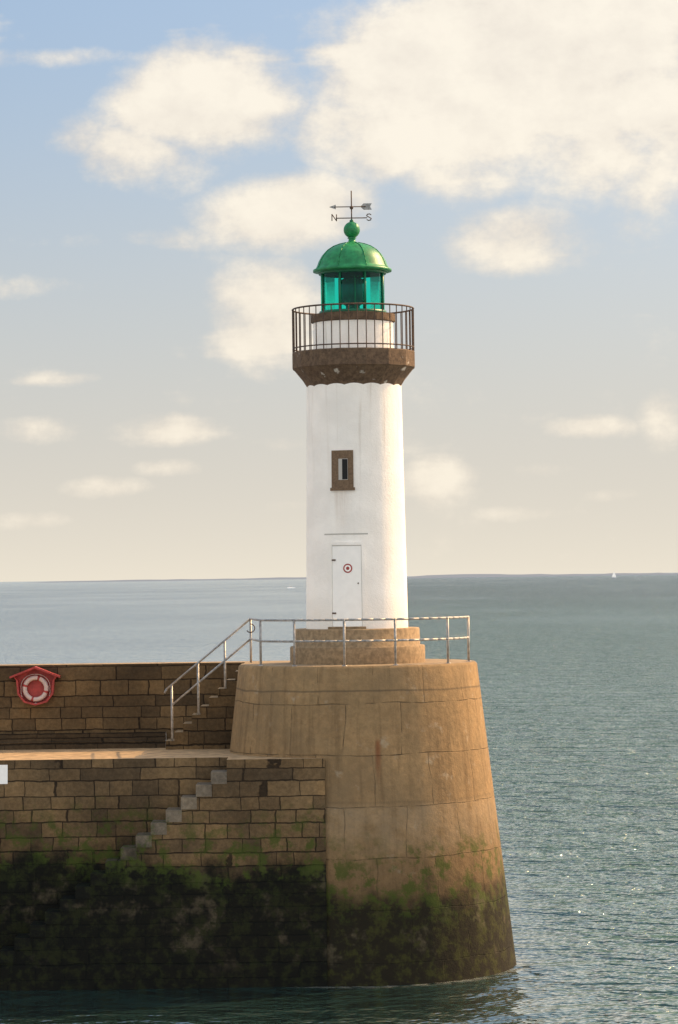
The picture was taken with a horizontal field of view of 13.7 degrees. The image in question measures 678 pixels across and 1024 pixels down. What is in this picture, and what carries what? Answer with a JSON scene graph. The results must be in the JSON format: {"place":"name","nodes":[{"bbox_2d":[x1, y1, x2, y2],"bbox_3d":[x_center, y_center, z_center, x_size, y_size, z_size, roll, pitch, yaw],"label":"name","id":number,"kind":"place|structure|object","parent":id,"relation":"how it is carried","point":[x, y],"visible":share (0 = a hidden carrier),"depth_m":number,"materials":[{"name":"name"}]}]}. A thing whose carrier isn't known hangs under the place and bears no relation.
{"place":"outdoors","nodes":[
{"label":"outdoors","id":0,"kind":"place"},
{"bbox_2d":[0,574,677,1023],"bbox_3d":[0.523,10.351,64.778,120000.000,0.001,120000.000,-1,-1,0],"label":"sea water","id":1,"kind":"structure","parent":0,"point":[578,680],"depth_m":134.60,"materials":[{"name":"teal liquid"}]},
{"bbox_2d":[0,661,327,990],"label":"stone pier","id":2,"kind":"structure","parent":1,"relation":"in","point":[139,849],"depth_m":61.86,"materials":[{"name":"stone"}]},
{"bbox_2d":[9,666,60,705],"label":"lifebuoy station","id":3,"kind":"object","parent":2,"relation":"attached to","point":[35,685],"visible":1,"depth_m":66.85,"materials":[{"name":"red plastic"}]},
{"bbox_2d":[164,616,470,740],"bbox_3d":[-0.867,3.926,64.141,7.268,3.035,2.937,-1,-1,17],"label":"railing","id":4,"kind":"object","parent":2,"relation":"on","point":[294,641],"visible":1,"depth_m":63.42,"materials":[{"name":"metal"}]},
{"bbox_2d":[230,659,515,985],"bbox_3d":[0.489,7.852,64.836,7.509,8.800,7.509,-1,-1,0],"label":"lighthouse base","id":5,"kind":"object","parent":1,"relation":"in","point":[416,890],"visible":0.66,"depth_m":62.15,"materials":[{"name":"stone"}]},
{"bbox_2d":[290,191,424,664],"bbox_3d":[0.356,-1.964,65.061,3.100,10.880,3.100,-1,-1,0],"label":"lighthouse","id":6,"kind":"object","parent":5,"relation":"on","point":[353,368],"visible":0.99,"depth_m":64.09,"materials":[{"name":"paint"}]},
{"bbox_2d":[0,0,677,581],"label":"sky","id":7,"kind":"structure","parent":0,"point":[172,172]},
{"bbox_2d":[33,573,677,582],"bbox_3d":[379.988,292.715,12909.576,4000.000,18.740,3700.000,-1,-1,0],"label":"distant coastline","id":8,"kind":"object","parent":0,"point":[476,575],"depth_m":11059.55,"materials":[{"name":"grey"}]}
]}

